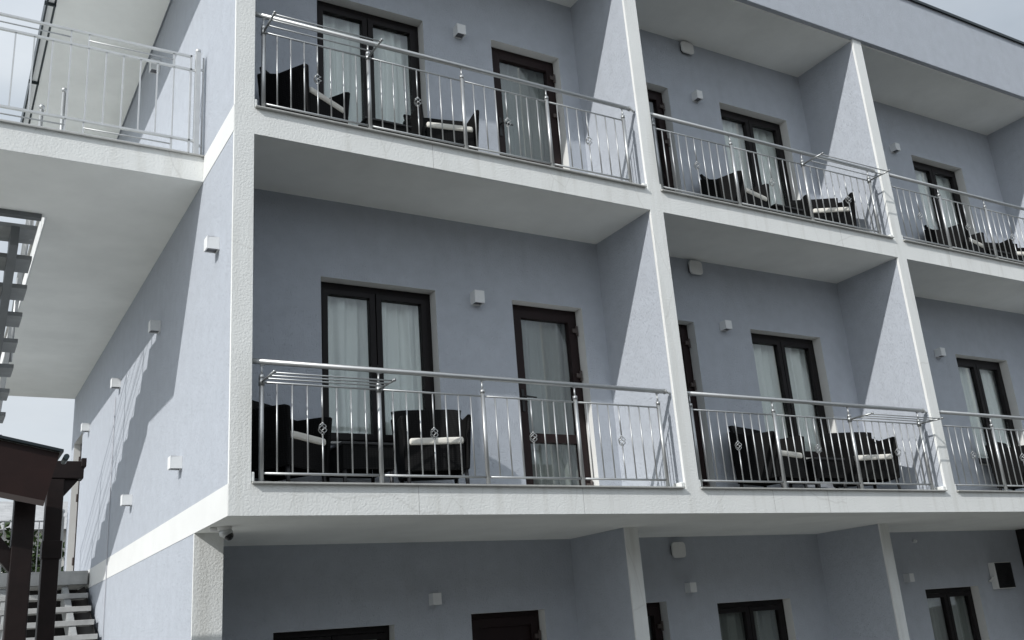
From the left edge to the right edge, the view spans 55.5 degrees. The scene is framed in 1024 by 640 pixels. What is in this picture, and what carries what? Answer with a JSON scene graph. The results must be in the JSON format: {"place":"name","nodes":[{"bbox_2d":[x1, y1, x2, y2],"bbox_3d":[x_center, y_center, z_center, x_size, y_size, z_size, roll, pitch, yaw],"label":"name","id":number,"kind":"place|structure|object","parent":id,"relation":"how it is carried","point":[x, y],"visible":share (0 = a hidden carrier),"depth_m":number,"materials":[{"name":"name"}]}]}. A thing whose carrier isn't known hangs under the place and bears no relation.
{"place":"outdoors","nodes":[
{"label":"outdoors","id":0,"kind":"place"},
{"bbox_2d":[0,501,67,572],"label":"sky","id":1,"kind":"structure","parent":0,"point":[6,509],"depth_m":39.21,"materials":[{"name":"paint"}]},
{"bbox_2d":[0,0,1023,501],"label":"sky","id":2,"kind":"structure","parent":0,"point":[40,420],"materials":[{"name":"white"}]},
{"bbox_2d":[20,0,1023,639],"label":"hotel building","id":3,"kind":"structure","parent":0,"point":[302,216],"depth_m":10.12,"materials":[{"name":"paint"}]},
{"bbox_2d":[72,444,81,570],"bbox_3d":[-6.097,2.679,13.800,0.075,2.025,0.860,6,-21,-30],"label":"door","id":4,"kind":"structure","parent":3,"relation":"in","point":[77,495],"depth_m":14.09,"materials":[{"name":"brown plastic"}]},
{"bbox_2d":[81,423,89,431],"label":"wall lamp","id":5,"kind":"object","parent":3,"relation":"attached to","point":[85,427],"visible":1,"depth_m":13.12,"materials":[{"name":"grey plastic"}]},
{"bbox_2d":[0,119,204,398],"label":"access balcony","id":6,"kind":"structure","parent":3,"relation":"attached to","point":[106,214],"depth_m":9.20,"materials":[{"name":"paint"}]},
{"bbox_2d":[0,220,36,422],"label":"staircase","id":7,"kind":"structure","parent":6,"relation":"attached to","point":[13,235],"depth_m":9.22,"materials":[{"name":"grey concrete"}]},
{"bbox_2d":[38,104,44,125],"bbox_3d":[-4.410,-1.597,9.068,0.052,0.930,0.051,6,-21,-30],"label":"newel post","id":8,"kind":"object","parent":6,"relation":"on","point":[42,108],"visible":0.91,"depth_m":9.16,"materials":[{"name":"metal"}]},
{"bbox_2d":[59,87,66,129],"bbox_3d":[-4.203,-1.691,9.071,0.052,1.080,0.051,6,-21,-30],"label":"newel post","id":9,"kind":"object","parent":6,"relation":"on","point":[64,91],"visible":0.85,"depth_m":9.16,"materials":[{"name":"metal"}]},
{"bbox_2d":[0,12,204,154],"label":"side railing","id":10,"kind":"object","parent":6,"relation":"on","point":[197,70],"visible":1,"depth_m":8.30,"materials":[{"name":"silver metal"}]},
{"bbox_2d":[102,397,115,639],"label":"conduit","id":11,"kind":"object","parent":3,"relation":"attached to","point":[108,520],"visible":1,"depth_m":10.96,"materials":[{"name":"grey"}]},
{"bbox_2d":[110,378,120,388],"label":"wall lamp","id":12,"kind":"object","parent":3,"relation":"attached to","point":[115,383],"visible":1,"depth_m":11.21,"materials":[{"name":"grey plastic"}]},
{"bbox_2d":[120,494,132,505],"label":"wall lamp","id":13,"kind":"object","parent":3,"relation":"attached to","point":[126,499],"visible":1,"depth_m":9.87,"materials":[{"name":"grey plastic"}]},
{"bbox_2d":[148,320,160,333],"bbox_3d":[-3.480,0.067,9.484,0.102,0.105,0.104,6,-21,-30],"label":"wall lamp","id":14,"kind":"object","parent":3,"relation":"attached to","point":[154,326],"visible":1,"depth_m":9.45,"materials":[{"name":"grey plastic"}]},
{"bbox_2d":[149,58,159,73],"bbox_3d":[-4.033,-2.861,10.994,0.102,0.130,0.104,6,-21,-30],"label":"wall lamp","id":15,"kind":"object","parent":3,"relation":"attached to","point":[152,68],"visible":0.7,"depth_m":10.96,"materials":[{"name":"grey plastic"}]},
{"bbox_2d":[167,456,182,469],"bbox_3d":[-2.804,1.190,8.103,0.102,0.105,0.104,6,-21,-30],"label":"wall lamp","id":16,"kind":"object","parent":3,"relation":"attached to","point":[174,463],"visible":1,"depth_m":8.07,"materials":[{"name":"grey plastic"}]},
{"bbox_2d":[204,235,219,253],"bbox_3d":[-2.373,-0.596,7.702,0.102,0.105,0.104,6,-21,-30],"label":"wall lamp","id":17,"kind":"object","parent":3,"relation":"attached to","point":[211,244],"visible":1,"depth_m":7.67,"materials":[{"name":"grey plastic"}]},
{"bbox_2d":[209,526,233,540],"bbox_3d":[-2.156,1.589,7.245,0.174,0.113,0.110,-6,-18,6],"label":"security camera","id":18,"kind":"object","parent":3,"relation":"attached to","point":[226,533],"visible":1,"depth_m":7.21,"materials":[{"name":"plastic"}]},
{"bbox_2d":[251,400,331,481],"bbox_3d":[-1.817,0.989,7.641,0.587,0.821,0.622,-12,-19,21],"label":"armchair","id":19,"kind":"object","parent":3,"relation":"on","point":[299,444],"visible":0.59,"depth_m":7.41,"materials":[{"name":"black wicker"}]},
{"bbox_2d":[257,64,349,123],"bbox_3d":[-1.847,-1.847,8.642,0.587,0.821,0.622,-14,-20,27],"label":"armchair","id":20,"kind":"object","parent":3,"relation":"on","point":[298,94],"visible":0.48,"depth_m":8.42,"materials":[{"name":"black wicker"}]},
{"bbox_2d":[273,625,389,639],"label":"window","id":21,"kind":"structure","parent":3,"relation":"in","point":[374,632],"depth_m":8.93,"materials":[{"name":"brown plastic"}]},
{"bbox_2d":[326,441,395,482],"bbox_3d":[-1.247,1.251,7.949,0.460,0.425,0.460,6,-21,-30],"label":"side table","id":22,"kind":"object","parent":3,"relation":"on","point":[345,457],"visible":0.71,"depth_m":7.82,"materials":[{"name":"black plastic"}]},
{"bbox_2d":[323,15,410,125],"bbox_3d":[-1.498,-2.399,9.849,1.109,1.438,0.105,6,-21,-30],"label":"curtain","id":23,"kind":"object","parent":3,"relation":"hanging from","point":[394,40],"visible":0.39,"depth_m":9.90,"materials":[{"name":"white fabric"}]},
{"bbox_2d":[317,0,420,119],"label":"window","id":24,"kind":"structure","parent":3,"relation":"in","point":[366,22],"depth_m":9.89,"materials":[{"name":"brown plastic"}]},
{"bbox_2d":[328,296,422,434],"bbox_3d":[-1.282,0.447,8.922,1.094,1.438,0.089,6,-21,-30],"label":"curtain","id":25,"kind":"object","parent":3,"relation":"hanging from","point":[347,333],"visible":0.49,"depth_m":8.95,"materials":[{"name":"white fabric"}]},
{"bbox_2d":[321,282,434,443],"bbox_3d":[-1.200,0.402,8.792,1.133,1.514,0.215,6,-21,-30],"label":"window","id":26,"kind":"structure","parent":3,"relation":"in","point":[374,297],"depth_m":8.91,"materials":[{"name":"brown plastic"}]},
{"bbox_2d":[358,116,411,136],"bbox_3d":[-1.229,-1.554,9.053,0.460,0.425,0.460,6,-21,-30],"label":"side table","id":27,"kind":"object","parent":3,"relation":"on","point":[389,125],"visible":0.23,"depth_m":8.92,"materials":[{"name":"black wicker"}]},
{"bbox_2d":[391,409,470,483],"bbox_3d":[-0.678,1.103,8.266,0.622,0.821,0.587,0,-18,-14],"label":"armchair","id":28,"kind":"object","parent":3,"relation":"on","point":[401,448],"visible":0.89,"depth_m":8.10,"materials":[{"name":"black wicker"}]},
{"bbox_2d":[429,593,441,605],"bbox_3d":[-0.736,2.671,9.320,0.094,0.108,0.102,6,-21,-30],"label":"wall lamp","id":29,"kind":"object","parent":3,"relation":"attached to","point":[435,598],"visible":1,"depth_m":9.28,"materials":[{"name":"grey"}]},
{"bbox_2d":[403,103,478,150],"bbox_3d":[-0.672,-1.705,9.362,0.622,0.821,0.587,3,-19,-21],"label":"armchair","id":30,"kind":"object","parent":3,"relation":"on","point":[436,126],"visible":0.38,"depth_m":9.14,"materials":[{"name":"black wicker"}]},
{"bbox_2d":[255,11,634,182],"bbox_3d":[-0.404,-1.942,8.950,3.971,0.925,0.070,6,-21,-30],"label":"balcony railing","id":31,"kind":"object","parent":3,"relation":"on","point":[263,16],"visible":0.98,"depth_m":8.86,"materials":[{"name":"metal"}]},
{"bbox_2d":[261,11,382,60],"bbox_3d":[-1.592,-2.390,8.203,0.973,0.056,0.334,6,-21,-30],"label":"drying rack","id":32,"kind":"object","parent":31,"relation":"attached to","point":[263,30],"visible":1,"depth_m":8.15,"materials":[{"name":"metal"}]},
{"bbox_2d":[453,23,465,38],"bbox_3d":[-0.557,-3.060,10.323,0.104,0.115,0.102,6,-21,-30],"label":"wall lamp","id":33,"kind":"object","parent":3,"relation":"attached to","point":[459,31],"visible":1,"depth_m":10.29,"materials":[{"name":"grey plastic"}]},
{"bbox_2d":[252,358,670,485],"bbox_3d":[-0.184,0.904,8.028,3.971,0.925,0.070,6,-21,-30],"label":"balcony railing","id":34,"kind":"object","parent":3,"relation":"on","point":[381,475],"visible":0.95,"depth_m":7.89,"materials":[{"name":"metal"}]},
{"bbox_2d":[258,370,395,392],"bbox_3d":[-1.371,0.456,7.281,0.973,0.056,0.334,6,-21,-30],"label":"drying rack","id":35,"kind":"object","parent":34,"relation":"attached to","point":[261,381],"visible":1,"depth_m":7.22,"materials":[{"name":"metal"}]},
{"bbox_2d":[470,290,484,305],"bbox_3d":[-0.334,-0.213,9.402,0.110,0.125,0.102,6,-21,-30],"label":"wall lamp","id":36,"kind":"object","parent":3,"relation":"attached to","point":[477,297],"visible":1,"depth_m":9.37,"materials":[{"name":"grey plastic"}]},
{"bbox_2d":[471,610,540,639],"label":"door","id":37,"kind":"structure","parent":3,"relation":"in","point":[515,625],"depth_m":9.81,"materials":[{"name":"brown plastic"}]},
{"bbox_2d":[499,62,550,162],"bbox_3d":[0.105,-1.972,10.676,0.843,1.975,0.077,6,-21,-30],"label":"curtain","id":38,"kind":"object","parent":3,"relation":"hanging from","point":[522,74],"visible":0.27,"depth_m":10.82,"materials":[{"name":"white fabric"}]},
{"bbox_2d":[491,47,562,167],"bbox_3d":[0.163,-2.012,10.583,0.880,2.033,0.140,6,-21,-30],"label":"door","id":39,"kind":"structure","parent":3,"relation":"in","point":[498,55],"depth_m":10.79,"materials":[{"name":"brown plastic"}]},
{"bbox_2d":[521,320,578,484],"bbox_3d":[0.318,0.873,9.748,0.802,1.975,0.081,6,-21,-30],"label":"curtain","id":40,"kind":"object","parent":3,"relation":"hanging from","point":[545,351],"visible":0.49,"depth_m":9.82,"materials":[{"name":"white fabric"}]},
{"bbox_2d":[512,304,592,484],"bbox_3d":[0.376,0.834,9.657,0.838,2.033,0.140,6,-21,-30],"label":"door","id":41,"kind":"structure","parent":3,"relation":"in","point":[568,318],"depth_m":9.75,"materials":[{"name":"brown plastic"}]},
{"bbox_2d":[648,616,651,639],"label":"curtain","id":42,"kind":"object","parent":3,"relation":"hanging from","point":[649,624],"visible":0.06,"depth_m":10.78,"materials":[{"name":"white fabric"}]},
{"bbox_2d":[646,602,663,639],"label":"door","id":43,"kind":"structure","parent":3,"relation":"in","point":[653,609],"depth_m":10.72,"materials":[{"name":"brown plastic"}]},
{"bbox_2d":[649,102,663,185],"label":"curtain","id":44,"kind":"object","parent":3,"relation":"hanging from","point":[651,107],"visible":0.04,"depth_m":11.80,"materials":[{"name":"white fabric"}]},
{"bbox_2d":[647,89,674,190],"bbox_3d":[1.572,-1.856,11.400,0.772,2.033,0.140,6,-21,-30],"label":"door","id":45,"kind":"structure","parent":3,"relation":"in","point":[655,97],"depth_m":11.67,"materials":[{"name":"brown plastic"}]},
{"bbox_2d":[670,542,685,557],"bbox_3d":[1.870,2.596,10.993,0.195,0.175,0.055,6,-21,-30],"label":"vent cover","id":46,"kind":"object","parent":3,"relation":"attached to","point":[678,549],"visible":1,"depth_m":10.96,"materials":[{"name":"grey plastic"}]},
{"bbox_2d":[680,41,693,54],"bbox_3d":[2.180,-3.393,12.173,0.200,0.160,0.055,6,-21,-30],"label":"vent cover","id":47,"kind":"object","parent":3,"relation":"attached to","point":[686,48],"visible":1,"depth_m":12.14,"materials":[{"name":"grey plastic"}]},
{"bbox_2d":[684,582,696,592],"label":"wall lamp","id":48,"kind":"object","parent":3,"relation":"attached to","point":[691,587],"visible":1,"depth_m":10.86,"materials":[{"name":"grey"}]},
{"bbox_2d":[678,324,709,486],"bbox_3d":[1.711,0.981,10.431,0.762,2.033,0.140,6,-21,-30],"label":"door","id":49,"kind":"structure","parent":3,"relation":"in","point":[685,341],"depth_m":10.67,"materials":[{"name":"brown plastic"}]},
{"bbox_2d":[688,260,702,274],"bbox_3d":[2.077,-0.589,11.067,0.190,0.165,0.055,6,-21,-30],"label":"vent cover","id":50,"kind":"object","parent":3,"relation":"attached to","point":[695,267],"visible":1,"depth_m":11.04,"materials":[{"name":"grey plastic"}]},
{"bbox_2d":[691,90,702,102],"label":"wall lamp","id":51,"kind":"object","parent":3,"relation":"attached to","point":[697,96],"visible":1,"depth_m":11.94,"materials":[{"name":"grey plastic"}]},
{"bbox_2d":[719,320,732,331],"bbox_3d":[2.417,0.065,11.008,0.099,0.100,0.102,6,-21,-30],"label":"wall lamp","id":52,"kind":"object","parent":3,"relation":"attached to","point":[726,325],"visible":1,"depth_m":10.98,"materials":[{"name":"grey plastic"}]},
{"bbox_2d":[700,171,770,210],"bbox_3d":[2.601,-1.338,11.278,0.622,0.821,0.587,13,-25,-43],"label":"armchair","id":53,"kind":"object","parent":3,"relation":"on","point":[711,185],"visible":0.37,"depth_m":11.10,"materials":[{"name":"black wicker"}]},
{"bbox_2d":[719,607,778,639],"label":"curtain","id":54,"kind":"object","parent":3,"relation":"hanging from","point":[732,626],"visible":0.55,"depth_m":11.52,"materials":[{"name":"white fabric"}]},
{"bbox_2d":[717,599,788,639],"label":"window","id":55,"kind":"structure","parent":3,"relation":"in","point":[747,608],"depth_m":11.44,"materials":[{"name":"brown plastic"}]},
{"bbox_2d":[722,119,784,205],"bbox_3d":[3.037,-1.899,12.477,1.131,1.438,0.074,6,-21,-30],"label":"curtain","id":56,"kind":"object","parent":3,"relation":"hanging from","point":[736,128],"visible":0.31,"depth_m":12.62,"materials":[{"name":"white fabric"}]},
{"bbox_2d":[720,109,792,205],"bbox_3d":[3.092,-1.933,12.386,1.169,1.506,0.118,6,-21,-30],"label":"window","id":57,"kind":"structure","parent":3,"relation":"in","point":[748,123],"depth_m":12.56,"materials":[{"name":"brown plastic"}]},
{"bbox_2d":[650,112,881,233],"bbox_3d":[2.974,-1.570,10.910,3.555,0.925,0.070,6,-21,-30],"label":"balcony railing","id":58,"kind":"object","parent":3,"relation":"on","point":[702,127],"visible":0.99,"depth_m":10.79,"materials":[{"name":"metal"}]},
{"bbox_2d":[800,152,890,182],"bbox_3d":[3.912,-1.783,11.395,1.175,0.056,0.334,6,-21,-30],"label":"drying rack","id":59,"kind":"object","parent":58,"relation":"attached to","point":[822,153],"visible":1,"depth_m":11.33,"materials":[{"name":"metal"}]},
{"bbox_2d":[727,426,807,487],"bbox_3d":[2.700,1.480,10.240,0.587,0.821,0.622,-21,-24,41],"label":"armchair","id":60,"kind":"object","parent":3,"relation":"on","point":[760,456],"visible":0.72,"depth_m":10.09,"materials":[{"name":"black wicker"}]},
{"bbox_2d":[753,344,820,451],"bbox_3d":[3.183,0.940,11.514,1.112,1.438,0.102,6,-21,-30],"label":"curtain","id":61,"kind":"object","parent":3,"relation":"hanging from","point":[767,372],"visible":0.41,"depth_m":11.59,"materials":[{"name":"white fabric"}]},
{"bbox_2d":[771,204,802,217],"bbox_3d":[3.171,-1.069,11.605,0.460,0.425,0.460,6,-21,-30],"label":"side table","id":62,"kind":"object","parent":3,"relation":"on","point":[786,208],"visible":0.21,"depth_m":11.46,"materials":[{"name":"black wicker"}]},
{"bbox_2d":[751,333,828,458],"bbox_3d":[3.265,0.895,11.382,1.148,1.514,0.215,6,-21,-30],"label":"window","id":63,"kind":"structure","parent":3,"relation":"in","point":[779,343],"depth_m":11.56,"materials":[{"name":"brown plastic"}]},
{"bbox_2d":[687,391,934,489],"bbox_3d":[3.194,1.277,9.988,3.555,0.925,0.070,6,-21,-30],"label":"balcony railing","id":64,"kind":"object","parent":3,"relation":"on","point":[773,414],"visible":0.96,"depth_m":9.88,"materials":[{"name":"metal"}]},
{"bbox_2d":[847,412,943,426],"bbox_3d":[4.132,1.064,10.473,1.175,0.056,0.334,6,-21,-30],"label":"drying rack","id":65,"kind":"object","parent":64,"relation":"attached to","point":[872,413],"visible":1,"depth_m":10.41,"materials":[{"name":"metal"}]},
{"bbox_2d":[789,457,846,488],"bbox_3d":[3.310,1.747,10.570,0.460,0.425,0.460,6,-21,-30],"label":"side table","id":66,"kind":"object","parent":3,"relation":"on","point":[818,472],"visible":0.62,"depth_m":10.42,"materials":[{"name":"black wicker"}]},
{"bbox_2d":[789,192,856,228],"bbox_3d":[3.834,-1.218,11.943,0.622,0.821,0.587,-3,-18,-3],"label":"armchair","id":67,"kind":"object","parent":3,"relation":"on","point":[828,210],"visible":0.34,"depth_m":11.70,"materials":[{"name":"black wicker"}]},
{"bbox_2d":[821,432,900,488],"bbox_3d":[3.938,1.614,10.950,0.622,0.821,0.587,-1,-18,-11],"label":"armchair","id":68,"kind":"object","parent":3,"relation":"on","point":[829,449],"visible":0.73,"depth_m":10.79,"materials":[{"name":"black wicker"}]},
{"bbox_2d":[889,143,900,152],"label":"wall lamp","id":69,"kind":"object","parent":3,"relation":"attached to","point":[894,147],"visible":1,"depth_m":13.79,"materials":[{"name":"grey plastic"}]},
{"bbox_2d":[903,573,914,581],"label":"wall lamp","id":70,"kind":"object","parent":3,"relation":"attached to","point":[909,577],"visible":1,"depth_m":12.71,"materials":[{"name":"grey"}]},
{"bbox_2d":[915,170,958,229],"bbox_3d":[6.193,-1.551,14.306,1.114,1.438,0.108,6,-21,-30],"label":"curtain","id":71,"kind":"object","parent":3,"relation":"hanging from","point":[941,181],"visible":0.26,"depth_m":14.44,"materials":[{"name":"white fabric"}]},
{"bbox_2d":[934,347,945,357],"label":"wall lamp","id":72,"kind":"object","parent":3,"relation":"attached to","point":[939,352],"visible":1,"depth_m":12.86,"materials":[{"name":"grey plastic"}]},
{"bbox_2d":[913,161,968,234],"bbox_3d":[6.249,-1.584,14.217,1.152,1.506,0.118,6,-21,-30],"label":"window","id":73,"kind":"structure","parent":3,"relation":"in","point":[930,171],"depth_m":14.41,"materials":[{"name":"brown plastic"}]},
{"bbox_2d":[927,593,972,639],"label":"curtain","id":74,"kind":"object","parent":3,"relation":"hanging from","point":[961,618],"visible":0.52,"depth_m":13.35,"materials":[{"name":"white fabric"}]},
{"bbox_2d":[925,587,980,639],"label":"window","id":75,"kind":"structure","parent":3,"relation":"in","point":[944,594],"depth_m":13.25,"materials":[{"name":"brown plastic"}]},
{"bbox_2d":[924,223,986,255],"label":"armchair","id":76,"kind":"object","parent":3,"relation":"on","point":[956,236],"visible":0.33,"depth_m":13.12,"materials":[{"name":"black wicker"}]},
{"bbox_2d":[888,173,1023,262],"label":"balcony railing","id":77,"kind":"object","parent":3,"relation":"on","point":[983,199],"visible":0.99,"depth_m":12.54,"materials":[{"name":"metal"}]},
{"bbox_2d":[939,410,1023,490],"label":"balcony railing","id":78,"kind":"object","parent":3,"relation":"on","point":[992,428],"visible":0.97,"depth_m":11.36,"materials":[{"name":"metal"}]},
{"bbox_2d":[958,367,1010,457],"bbox_3d":[6.406,1.295,13.381,1.108,1.438,0.122,6,-21,-30],"label":"curtain","id":79,"kind":"object","parent":3,"relation":"hanging from","point":[992,400],"visible":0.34,"depth_m":13.48,"materials":[{"name":"white fabric"}]},
{"bbox_2d":[956,358,1017,465],"bbox_3d":[6.487,1.251,13.251,1.145,1.514,0.215,6,-21,-30],"label":"window","id":80,"kind":"structure","parent":3,"relation":"in","point":[974,365],"depth_m":13.44,"materials":[{"name":"brown plastic"}]},
{"bbox_2d":[986,249,1010,260],"bbox_3d":[6.668,-0.690,13.612,0.460,0.425,0.460,6,-21,-30],"label":"side table","id":81,"kind":"object","parent":3,"relation":"on","point":[999,253],"visible":0.22,"depth_m":13.48,"materials":[{"name":"black wicker"}]},
{"bbox_2d":[988,562,1015,588],"bbox_3d":[6.867,3.592,13.691,0.444,0.360,0.119,6,-21,-30],"label":"ventilation unit","id":82,"kind":"object","parent":3,"relation":"attached to","point":[1001,575],"visible":1,"depth_m":13.64,"materials":[{"name":"plastic"}]},
{"bbox_2d":[985,440,1023,490],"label":"armchair","id":83,"kind":"object","parent":3,"relation":"on","point":[1015,464],"visible":0.73,"depth_m":12.32,"materials":[{"name":"black wicker"}]},
{"bbox_2d":[985,239,1023,263],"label":"armchair","id":84,"kind":"object","parent":3,"relation":"on","point":[1002,247],"visible":0.22,"depth_m":13.74,"materials":[{"name":"black wicker"}]},
{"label":"path","id":85,"kind":"structure","parent":0,"visible":0},
{"bbox_2d":[0,435,86,639],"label":"timber pergola","id":86,"kind":"object","parent":85,"relation":"on","point":[32,475],"visible":1,"depth_m":5.63,"materials":[{"name":"brown wood"}]},
{"bbox_2d":[0,571,97,639],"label":"staircase","id":87,"kind":"structure","parent":85,"relation":"on","point":[74,620],"depth_m":11.44,"materials":[{"name":"grey concrete"}]},
{"bbox_2d":[0,509,64,572],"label":"landing railing","id":88,"kind":"object","parent":87,"relation":"on","point":[62,532],"visible":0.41,"depth_m":14.02,"materials":[{"name":"metal"}]},
{"bbox_3d":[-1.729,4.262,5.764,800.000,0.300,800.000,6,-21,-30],"label":"ground","id":89,"kind":"structure","parent":0,"visible":0},
{"bbox_2d":[0,519,64,572],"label":"tree","id":90,"kind":"object","parent":89,"relation":"on","point":[8,533],"visible":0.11,"depth_m":18.47,"materials":[{"name":"green plant"}]},
{"bbox_2d":[1,563,63,572],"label":"tree","id":91,"kind":"object","parent":89,"relation":"on","point":[33,568],"depth_m":18.19,"materials":[{"name":"green plant"}]}
]}

